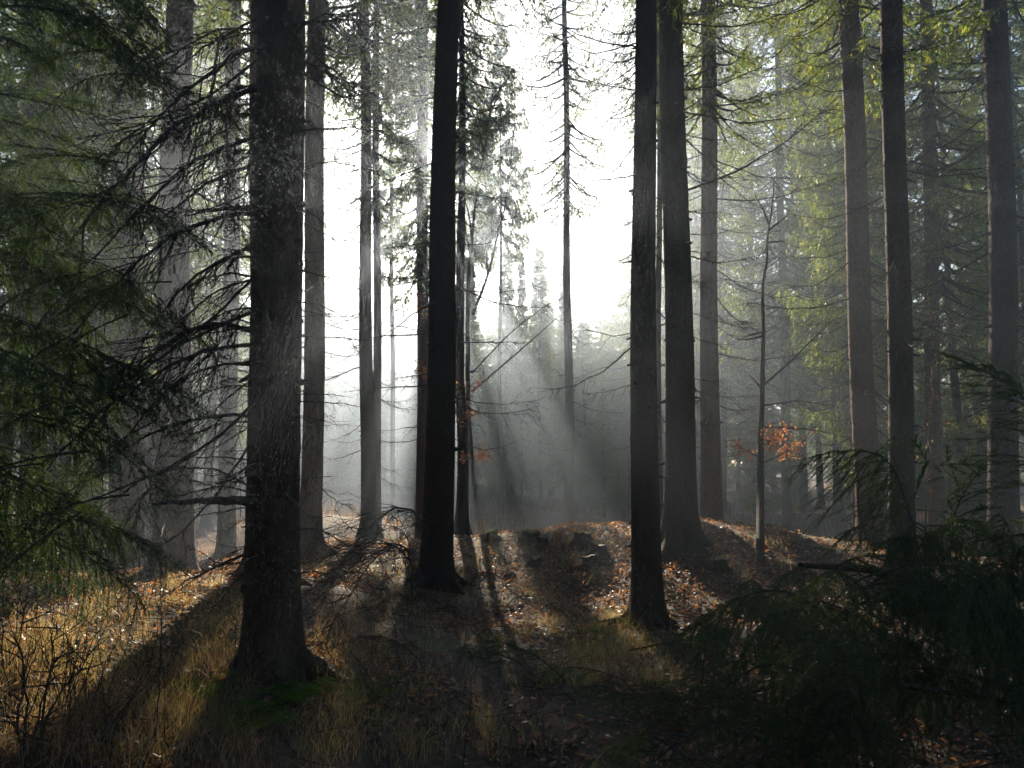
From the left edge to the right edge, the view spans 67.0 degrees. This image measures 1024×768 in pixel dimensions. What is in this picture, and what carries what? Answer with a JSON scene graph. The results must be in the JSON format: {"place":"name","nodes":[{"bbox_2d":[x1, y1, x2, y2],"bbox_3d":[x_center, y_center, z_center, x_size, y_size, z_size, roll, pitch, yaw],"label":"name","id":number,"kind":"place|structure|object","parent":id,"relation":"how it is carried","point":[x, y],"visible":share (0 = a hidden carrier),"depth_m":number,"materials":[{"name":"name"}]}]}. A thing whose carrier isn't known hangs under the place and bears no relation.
{"place":"outdoors","nodes":[
{"label":"outdoors","id":0,"kind":"place"},
{"bbox_2d":[0,470,1023,767],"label":"ground","id":1,"kind":"structure","parent":0,"point":[448,640],"depth_m":6.81,"materials":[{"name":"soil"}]},
{"bbox_2d":[0,0,114,549],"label":"spruce tree","id":2,"kind":"object","parent":1,"relation":"on","point":[3,443],"visible":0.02,"depth_m":18.21,"materials":[{"name":"green plant"}]},
{"bbox_2d":[0,594,118,767],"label":"bare shrub","id":3,"kind":"object","parent":1,"relation":"on","point":[41,727],"visible":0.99,"depth_m":4.06,"materials":[{"name":"brown wood"}]},
{"bbox_2d":[0,566,123,709],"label":"bare shrub","id":4,"kind":"object","parent":1,"relation":"on","point":[70,666],"visible":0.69,"depth_m":4.72,"materials":[{"name":"brown wood"}]},
{"bbox_2d":[0,0,155,514],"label":"spruce tree","id":5,"kind":"object","parent":1,"relation":"on","point":[58,459],"visible":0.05,"depth_m":22.04,"materials":[{"name":"green plant"}]},
{"bbox_2d":[28,572,161,767],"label":"bare shrub","id":6,"kind":"object","parent":1,"relation":"on","point":[69,715],"visible":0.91,"depth_m":4.19,"materials":[{"name":"brown wood"}]},
{"bbox_2d":[0,0,194,572],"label":"spruce tree","id":7,"kind":"object","parent":1,"relation":"on","point":[12,110],"visible":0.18,"depth_m":12.69,"materials":[{"name":"green plant"}]},
{"bbox_2d":[43,596,199,748],"bbox_3d":[-2.239,1.690,4.456,0.835,0.840,0.445,3,-7,-26],"label":"bare shrub","id":8,"kind":"object","parent":1,"relation":"on","point":[128,703],"visible":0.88,"depth_m":4.42,"materials":[{"name":"brown wood"}]},
{"bbox_2d":[0,0,249,572],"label":"spruce tree","id":9,"kind":"object","parent":1,"relation":"on","point":[120,504],"visible":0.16,"depth_m":13.97,"materials":[{"name":"green plant"}]},
{"bbox_2d":[0,0,253,645],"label":"spruce tree","id":10,"kind":"object","parent":1,"relation":"on","point":[127,60],"visible":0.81,"depth_m":5.32,"materials":[{"name":"green plant"}]},
{"bbox_2d":[107,595,181,757],"bbox_3d":[-2.062,1.688,4.495,0.414,0.964,0.402,0,-6,0],"label":"bare shrub","id":11,"kind":"object","parent":1,"relation":"on","point":[160,662],"visible":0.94,"depth_m":4.50,"materials":[{"name":"brown wood"}]},
{"bbox_2d":[121,575,195,707],"bbox_3d":[-2.251,1.664,4.969,0.467,0.850,0.399,-1,-6,8],"label":"bare shrub","id":12,"kind":"object","parent":1,"relation":"on","point":[149,662],"visible":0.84,"depth_m":4.93,"materials":[{"name":"brown wood"}]},
{"bbox_2d":[81,0,242,522],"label":"spruce tree","id":13,"kind":"object","parent":1,"relation":"on","point":[149,457],"visible":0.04,"depth_m":23.86,"materials":[{"name":"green plant"}]},
{"bbox_2d":[24,0,339,581],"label":"spruce tree","id":14,"kind":"object","parent":1,"relation":"on","point":[174,19],"visible":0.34,"depth_m":10.85,"materials":[{"name":"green plant"}]},
{"bbox_2d":[0,0,402,707],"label":"spruce tree","id":15,"kind":"object","parent":1,"relation":"on","point":[270,588],"visible":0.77,"depth_m":5.75,"materials":[{"name":"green plant"}]},
{"bbox_2d":[284,486,383,583],"bbox_3d":[-1.172,0.988,5.116,0.592,0.677,0.366,-4,-7,32],"label":"dead twig","id":16,"kind":"object","parent":15,"relation":"hanging from","point":[288,496],"visible":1,"depth_m":5.04,"materials":[{"name":"brown wood"}]},
{"bbox_2d":[144,0,304,533],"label":"spruce tree","id":17,"kind":"object","parent":1,"relation":"on","point":[206,524],"visible":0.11,"depth_m":22.02,"materials":[{"name":"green plant"}]},
{"bbox_2d":[126,0,333,559],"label":"spruce tree","id":18,"kind":"object","parent":1,"relation":"on","point":[232,441],"visible":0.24,"depth_m":14.05,"materials":[{"name":"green plant"}]},
{"bbox_2d":[147,0,370,585],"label":"spruce tree","id":19,"kind":"object","parent":1,"relation":"on","point":[252,69],"visible":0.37,"depth_m":9.56,"materials":[{"name":"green plant"}]},
{"bbox_2d":[261,672,338,700],"bbox_3d":[-1.487,2.124,5.339,0.530,0.125,0.584,-1,-6,10],"label":"fern","id":20,"kind":"object","parent":1,"relation":"on","point":[306,691],"visible":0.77,"depth_m":5.35,"materials":[{"name":"plant"}]},
{"bbox_2d":[201,0,429,558],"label":"spruce tree","id":21,"kind":"object","parent":1,"relation":"on","point":[312,462],"visible":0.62,"depth_m":12.79,"materials":[{"name":"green plant"}]},
{"bbox_2d":[300,141,338,457],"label":"spruce tree","id":22,"kind":"object","parent":1,"relation":"on","point":[327,354],"visible":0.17,"depth_m":45.48,"materials":[{"name":"green plant"}]},
{"bbox_2d":[300,329,353,486],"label":"spruce tree","id":23,"kind":"object","parent":1,"relation":"on","point":[334,469],"visible":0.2,"depth_m":59.89,"materials":[{"name":"green plant"}]},
{"bbox_2d":[300,292,358,485],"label":"spruce tree","id":24,"kind":"object","parent":1,"relation":"on","point":[340,388],"visible":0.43,"depth_m":60.46,"materials":[{"name":"green plant"}]},
{"bbox_2d":[331,299,381,485],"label":"spruce tree","id":25,"kind":"object","parent":1,"relation":"on","point":[352,325],"visible":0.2,"depth_m":65.68,"materials":[{"name":"green plant"}]},
{"bbox_2d":[336,321,389,485],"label":"spruce tree","id":26,"kind":"object","parent":1,"relation":"on","point":[356,480],"visible":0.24,"depth_m":63.97,"materials":[{"name":"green plant"}]},
{"bbox_2d":[302,533,442,684],"bbox_3d":[-1.277,2.181,7.140,1.366,1.609,3.122,10,-1,10],"label":"dry bough","id":27,"kind":"object","parent":1,"relation":"on","point":[394,546],"visible":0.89,"depth_m":7.04,"materials":[{"name":"brown wood"}]},
{"bbox_2d":[302,524,455,631],"bbox_3d":[-1.518,2.062,8.416,2.396,1.121,1.509,5,-8,-42],"label":"dry bough","id":28,"kind":"object","parent":1,"relation":"on","point":[348,553],"visible":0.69,"depth_m":8.43,"materials":[{"name":"brown wood"}]},
{"bbox_2d":[324,0,435,527],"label":"spruce tree","id":29,"kind":"object","parent":1,"relation":"on","point":[377,242],"visible":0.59,"depth_m":17.36,"materials":[{"name":"green plant"}]},
{"bbox_2d":[301,486,458,610],"bbox_3d":[-1.644,1.958,9.681,1.848,1.270,3.589,13,-1,15],"label":"dry bough","id":30,"kind":"object","parent":1,"relation":"on","point":[390,511],"visible":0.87,"depth_m":9.59,"materials":[{"name":"brown wood"}]},
{"bbox_2d":[371,182,389,436],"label":"spruce tree","id":31,"kind":"object","parent":1,"relation":"on","point":[383,349],"visible":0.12,"depth_m":55.62,"materials":[{"name":"green plant"}]},
{"bbox_2d":[357,302,416,486],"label":"spruce tree","id":32,"kind":"object","parent":1,"relation":"on","point":[385,453],"visible":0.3,"depth_m":62.30,"materials":[{"name":"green plant"}]},
{"bbox_2d":[379,29,408,523],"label":"spruce tree","id":33,"kind":"object","parent":1,"relation":"on","point":[392,454],"visible":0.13,"depth_m":30.21,"materials":[{"name":"grey plant"}]},
{"bbox_2d":[303,0,486,539],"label":"spruce tree","id":34,"kind":"object","parent":1,"relation":"on","point":[368,474],"visible":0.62,"depth_m":15.17,"materials":[{"name":"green plant"}]},
{"bbox_2d":[382,305,413,480],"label":"spruce tree","id":35,"kind":"object","parent":1,"relation":"on","point":[405,350],"visible":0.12,"depth_m":72.44,"materials":[{"name":"green plant"}]},
{"bbox_2d":[383,327,416,485],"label":"spruce tree","id":36,"kind":"object","parent":1,"relation":"on","point":[406,382],"visible":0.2,"depth_m":65.78,"materials":[{"name":"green plant"}]},
{"bbox_2d":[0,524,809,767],"bbox_3d":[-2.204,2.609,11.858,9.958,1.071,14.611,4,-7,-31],"label":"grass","id":37,"kind":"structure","parent":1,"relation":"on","point":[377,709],"depth_m":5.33,"materials":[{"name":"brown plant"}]},
{"bbox_2d":[398,336,417,480],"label":"spruce tree","id":38,"kind":"object","parent":1,"relation":"on","point":[413,444],"visible":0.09,"depth_m":56.42,"materials":[{"name":"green plant"}]},
{"bbox_2d":[347,0,493,539],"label":"spruce tree","id":39,"kind":"object","parent":1,"relation":"on","point":[421,264],"visible":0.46,"depth_m":19.22,"materials":[{"name":"green plant"}]},
{"bbox_2d":[405,293,491,463],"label":"beech sapling","id":40,"kind":"object","parent":1,"relation":"on","point":[471,395],"visible":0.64,"depth_m":11.87,"materials":[{"name":"brown plant"}]},
{"bbox_2d":[332,0,565,594],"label":"spruce tree","id":41,"kind":"object","parent":1,"relation":"on","point":[441,449],"visible":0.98,"depth_m":10.71,"materials":[{"name":"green plant"}]},
{"bbox_2d":[387,0,540,536],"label":"spruce tree","id":42,"kind":"object","parent":1,"relation":"on","point":[461,523],"visible":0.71,"depth_m":14.94,"materials":[{"name":"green plant"}]},
{"bbox_2d":[454,237,491,496],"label":"spruce tree","id":43,"kind":"object","parent":1,"relation":"on","point":[474,324],"visible":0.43,"depth_m":36.04,"materials":[{"name":"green plant"}]},
{"bbox_2d":[445,630,517,709],"bbox_3d":[-0.197,2.208,5.899,0.511,0.602,1.168,-32,0,-12],"label":"dry bough","id":44,"kind":"object","parent":1,"relation":"on","point":[475,651],"visible":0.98,"depth_m":5.81,"materials":[{"name":"brown wood"}]},
{"bbox_2d":[455,26,508,506],"bbox_3d":[-1.842,-6.121,37.723,3.550,25.016,3.401,0,-6,-3],"label":"spruce tree","id":45,"kind":"object","parent":1,"relation":"on","point":[494,262],"visible":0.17,"depth_m":38.33,"materials":[{"name":"green plant"}]},
{"bbox_2d":[455,328,509,497],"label":"spruce tree","id":46,"kind":"object","parent":1,"relation":"on","point":[484,387],"visible":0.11,"depth_m":45.80,"materials":[{"name":"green plant"}]},
{"bbox_2d":[477,288,504,492],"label":"spruce tree","id":47,"kind":"object","parent":1,"relation":"on","point":[491,319],"visible":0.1,"depth_m":50.44,"materials":[{"name":"green plant"}]},
{"bbox_2d":[465,11,541,513],"bbox_3d":[-0.383,-5.935,33.707,3.348,23.600,3.207,1,-6,-12],"label":"spruce tree","id":48,"kind":"object","parent":1,"relation":"on","point":[504,147],"visible":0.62,"depth_m":33.92,"materials":[{"name":"green plant"}]},
{"bbox_2d":[482,249,527,505],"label":"spruce tree","id":49,"kind":"object","parent":1,"relation":"on","point":[508,319],"visible":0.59,"depth_m":38.03,"materials":[{"name":"green plant"}]},
{"bbox_2d":[0,478,1023,570],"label":"undergrowth","id":50,"kind":"object","parent":1,"relation":"on","point":[629,516],"visible":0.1,"depth_m":26.11,"materials":[{"name":"plant"}]},
{"bbox_2d":[0,516,1023,767],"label":"fallen twigs","id":51,"kind":"object","parent":1,"relation":"on","point":[584,704],"depth_m":5.95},
{"bbox_2d":[467,633,565,681],"bbox_3d":[0.018,2.473,6.835,0.626,0.373,1.224,-4,9,-38],"label":"cut bough","id":52,"kind":"object","parent":1,"relation":"on","point":[514,646],"visible":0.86,"depth_m":6.82,"materials":[{"name":"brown wood"}]},
{"bbox_2d":[505,253,536,507],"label":"spruce tree","id":53,"kind":"object","parent":1,"relation":"on","point":[524,452],"visible":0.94,"depth_m":35.99,"materials":[{"name":"green plant"}]},
{"bbox_2d":[455,66,619,533],"bbox_3d":[0.278,-2.056,17.712,5.693,11.485,3.388,-4,-7,35],"label":"forked tree","id":54,"kind":"object","parent":1,"relation":"on","point":[470,452],"visible":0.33,"depth_m":18.27,"materials":[{"name":"brown wood"}]},
{"bbox_2d":[514,225,564,504],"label":"spruce tree","id":55,"kind":"object","parent":1,"relation":"on","point":[541,472],"visible":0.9,"depth_m":36.99,"materials":[{"name":"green plant"}]},
{"bbox_2d":[522,301,583,496],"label":"spruce tree","id":56,"kind":"object","parent":1,"relation":"on","point":[553,333],"visible":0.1,"depth_m":44.99,"materials":[{"name":"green plant"}]},
{"bbox_2d":[550,267,581,502],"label":"spruce tree","id":57,"kind":"object","parent":1,"relation":"on","point":[560,467],"visible":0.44,"depth_m":38.00,"materials":[{"name":"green plant"}]},
{"bbox_2d":[504,0,632,524],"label":"spruce tree","id":58,"kind":"object","parent":1,"relation":"on","point":[567,204],"visible":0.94,"depth_m":20.55,"materials":[{"name":"green plant"}]},
{"bbox_2d":[526,664,624,691],"bbox_3d":[0.504,2.426,6.292,0.824,0.251,0.422,4,-21,11],"label":"cut bough","id":59,"kind":"object","parent":1,"relation":"on","point":[562,673],"visible":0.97,"depth_m":6.30,"materials":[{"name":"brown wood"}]},
{"bbox_2d":[574,237,591,414],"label":"spruce tree","id":60,"kind":"object","parent":1,"relation":"on","point":[582,275],"visible":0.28,"depth_m":56.96,"materials":[{"name":"green plant"}]},
{"bbox_2d":[553,319,621,488],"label":"spruce tree","id":61,"kind":"object","parent":1,"relation":"on","point":[581,351],"visible":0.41,"depth_m":45.00,"materials":[{"name":"green plant"}]},
{"bbox_2d":[574,284,620,496],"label":"spruce tree","id":62,"kind":"object","parent":1,"relation":"on","point":[600,300],"visible":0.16,"depth_m":47.42,"materials":[{"name":"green plant"}]},
{"bbox_2d":[581,393,627,516],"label":"spruce tree","id":63,"kind":"object","parent":1,"relation":"on","point":[609,482],"visible":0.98,"depth_m":30.03,"materials":[{"name":"green plant"}]},
{"bbox_2d":[581,303,628,493],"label":"spruce tree","id":64,"kind":"object","parent":1,"relation":"on","point":[605,374],"visible":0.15,"depth_m":43.94,"materials":[{"name":"green plant"}]},
{"bbox_2d":[601,207,631,494],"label":"spruce tree","id":65,"kind":"object","parent":1,"relation":"on","point":[616,375],"visible":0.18,"depth_m":42.34,"materials":[{"name":"green plant"}]},
{"bbox_2d":[614,405,630,510],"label":"spruce tree","id":66,"kind":"object","parent":1,"relation":"on","point":[625,473],"visible":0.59,"depth_m":35.63,"materials":[{"name":"green plant"}]},
{"bbox_2d":[591,116,665,460],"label":"spruce tree","id":67,"kind":"object","parent":1,"relation":"on","point":[627,268],"visible":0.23,"depth_m":37.62,"materials":[{"name":"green plant"}]},
{"bbox_2d":[525,0,760,632],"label":"spruce tree","id":68,"kind":"object","parent":1,"relation":"on","point":[646,598],"visible":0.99,"depth_m":8.65,"materials":[{"name":"brown plant"}]},
{"bbox_2d":[576,0,751,517],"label":"spruce tree","id":69,"kind":"object","parent":1,"relation":"on","point":[658,269],"visible":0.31,"depth_m":15.44,"materials":[{"name":"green plant"}]},
{"bbox_2d":[554,0,855,574],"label":"spruce tree","id":70,"kind":"object","parent":1,"relation":"on","point":[681,530],"visible":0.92,"depth_m":11.32,"materials":[{"name":"brown plant"}]},
{"bbox_2d":[656,17,753,482],"bbox_3d":[7.245,-4.727,30.751,4.692,21.600,5.367,0,-6,-4],"label":"spruce tree","id":71,"kind":"object","parent":1,"relation":"on","point":[697,359],"visible":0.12,"depth_m":30.38,"materials":[{"name":"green plant"}]},
{"bbox_2d":[665,660,753,701],"bbox_3d":[1.517,2.278,6.017,0.509,0.278,0.924,-5,-8,40],"label":"cut bough","id":72,"kind":"object","parent":1,"relation":"on","point":[704,673],"visible":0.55,"depth_m":5.85,"materials":[{"name":"green plant"}]},
{"bbox_2d":[592,0,842,521],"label":"spruce tree","id":73,"kind":"object","parent":1,"relation":"on","point":[711,503],"visible":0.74,"depth_m":14.66,"materials":[{"name":"green plant"}]},
{"bbox_2d":[686,0,780,515],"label":"spruce tree","id":74,"kind":"object","parent":1,"relation":"on","point":[735,374],"visible":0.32,"depth_m":26.41,"materials":[{"name":"green plant"}]},
{"bbox_2d":[693,12,822,514],"bbox_3d":[9.300,-4.862,29.726,5.403,21.400,4.728,0,-6,0],"label":"spruce tree","id":75,"kind":"object","parent":1,"relation":"on","point":[745,435],"visible":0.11,"depth_m":29.15,"materials":[{"name":"green plant"}]},
{"bbox_2d":[663,579,854,719],"bbox_3d":[1.789,1.941,5.599,1.052,1.135,1.247,-6,-8,44],"label":"cut bough","id":76,"kind":"object","parent":1,"relation":"on","point":[744,589],"visible":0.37,"depth_m":5.51,"materials":[{"name":"green plant"}]},
{"bbox_2d":[732,371,796,514],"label":"spruce tree","id":77,"kind":"object","parent":1,"relation":"on","point":[777,482],"visible":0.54,"depth_m":24.68,"materials":[{"name":"green plant"}]},
{"bbox_2d":[717,0,847,531],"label":"spruce tree","id":78,"kind":"object","parent":1,"relation":"on","point":[784,347],"visible":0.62,"depth_m":21.45,"materials":[{"name":"green plant"}]},
{"bbox_2d":[724,176,851,565],"bbox_3d":[4.070,-0.580,12.522,1.894,6.471,4.566,-6,-8,43],"label":"beech sapling","id":79,"kind":"object","parent":1,"relation":"on","point":[760,544],"visible":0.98,"depth_m":13.26,"materials":[{"name":"orange plant"}]},
{"bbox_2d":[755,0,845,512],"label":"spruce tree","id":80,"kind":"object","parent":1,"relation":"on","point":[803,477],"visible":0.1,"depth_m":31.11,"materials":[{"name":"green plant"}]},
{"bbox_2d":[770,76,842,509],"bbox_3d":[15.151,-4.874,38.737,5.903,22.680,5.162,-2,-6,16],"label":"spruce tree","id":81,"kind":"object","parent":1,"relation":"on","point":[819,487],"visible":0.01,"depth_m":37.65,"materials":[{"name":"green plant"}]},
{"bbox_2d":[774,31,887,513],"bbox_3d":[12.588,-5.256,29.719,5.367,21.600,4.692,-3,-7,28],"label":"spruce tree","id":82,"kind":"object","parent":1,"relation":"on","point":[820,407],"visible":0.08,"depth_m":29.44,"materials":[{"name":"green plant"}]},
{"bbox_2d":[757,0,921,514],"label":"spruce tree","id":83,"kind":"object","parent":1,"relation":"on","point":[838,506],"visible":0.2,"depth_m":24.46,"materials":[{"name":"green plant"}]},
{"bbox_2d":[662,420,1023,767],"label":"felled spruce","id":84,"kind":"object","parent":1,"relation":"on","point":[870,675],"visible":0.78,"depth_m":4.32,"materials":[{"name":"green plant"}]},
{"bbox_2d":[728,0,983,546],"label":"spruce tree","id":85,"kind":"object","parent":1,"relation":"on","point":[863,421],"visible":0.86,"depth_m":12.73,"materials":[{"name":"green plant"}]},
{"bbox_2d":[776,0,950,538],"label":"spruce tree","id":86,"kind":"object","parent":1,"relation":"on","point":[843,350],"visible":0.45,"depth_m":16.35,"materials":[{"name":"green plant"}]},
{"bbox_2d":[758,0,1023,582],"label":"spruce tree","id":87,"kind":"object","parent":1,"relation":"on","point":[900,335],"visible":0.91,"depth_m":9.61,"materials":[{"name":"brown plant"}]},
{"bbox_2d":[841,0,952,518],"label":"spruce tree","id":88,"kind":"object","parent":1,"relation":"on","point":[942,299],"visible":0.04,"depth_m":27.59,"materials":[{"name":"green plant"}]},
{"bbox_2d":[816,0,1023,551],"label":"spruce tree","id":89,"kind":"object","parent":1,"relation":"on","point":[931,134],"visible":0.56,"depth_m":15.12,"materials":[{"name":"green plant"}]},
{"bbox_2d":[914,395,927,511],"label":"spruce tree","id":90,"kind":"object","parent":1,"relation":"on","point":[922,498],"visible":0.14,"depth_m":24.44,"materials":[{"name":"green plant"}]},
{"bbox_2d":[878,292,987,531],"bbox_3d":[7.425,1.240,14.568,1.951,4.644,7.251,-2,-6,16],"label":"beech sapling","id":91,"kind":"object","parent":1,"relation":"on","point":[926,468],"visible":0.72,"depth_m":11.99,"materials":[{"name":"brown wood"}]},
{"bbox_2d":[854,0,1023,556],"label":"spruce tree","id":92,"kind":"object","parent":1,"relation":"on","point":[1004,313],"visible":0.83,"depth_m":11.21,"materials":[{"name":"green plant"}]},
{"bbox_2d":[873,350,1023,767],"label":"felled spruce","id":93,"kind":"object","parent":1,"relation":"on","point":[992,604],"visible":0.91,"depth_m":3.74,"materials":[{"name":"green plant"}]},
{"bbox_2d":[901,682,1023,706],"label":"fallen branch","id":94,"kind":"object","parent":93,"relation":"on","point":[904,685],"visible":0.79,"depth_m":3.77,"materials":[{"name":"brown wood"}]},
{"bbox_2d":[927,386,975,523],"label":"spruce tree","id":95,"kind":"object","parent":1,"relation":"on","point":[949,440],"visible":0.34,"depth_m":25.58,"materials":[{"name":"green plant"}]},
{"bbox_2d":[886,0,1017,524],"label":"spruce tree","id":96,"kind":"object","parent":1,"relation":"on","point":[957,403],"visible":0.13,"depth_m":26.30,"materials":[{"name":"green plant"}]},
{"bbox_2d":[947,400,986,518],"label":"spruce tree","id":97,"kind":"object","parent":1,"relation":"on","point":[965,422],"visible":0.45,"depth_m":25.42,"materials":[{"name":"green plant"}]},
{"bbox_2d":[917,25,1023,503],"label":"spruce tree","id":98,"kind":"object","parent":1,"relation":"on","point":[976,421],"visible":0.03,"depth_m":32.31,"materials":[{"name":"green plant"}]},
{"bbox_2d":[964,430,986,531],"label":"spruce tree","id":99,"kind":"object","parent":1,"relation":"on","point":[984,486],"visible":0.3,"depth_m":23.13,"materials":[{"name":"green plant"}]},
{"bbox_2d":[940,0,1023,410],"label":"spruce tree","id":100,"kind":"object","parent":1,"relation":"on","point":[1020,212],"visible":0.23,"depth_m":24.60,"materials":[{"name":"green plant"}]},
{"bbox_2d":[940,0,1023,511],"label":"spruce tree","id":101,"kind":"object","parent":1,"relation":"on","point":[978,112],"visible":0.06,"depth_m":28.93,"materials":[{"name":"green plant"}]},
{"bbox_2d":[0,0,1023,469],"label":"sky","id":102,"kind":"structure","parent":0,"point":[599,275],"materials":[{"name":"white"}]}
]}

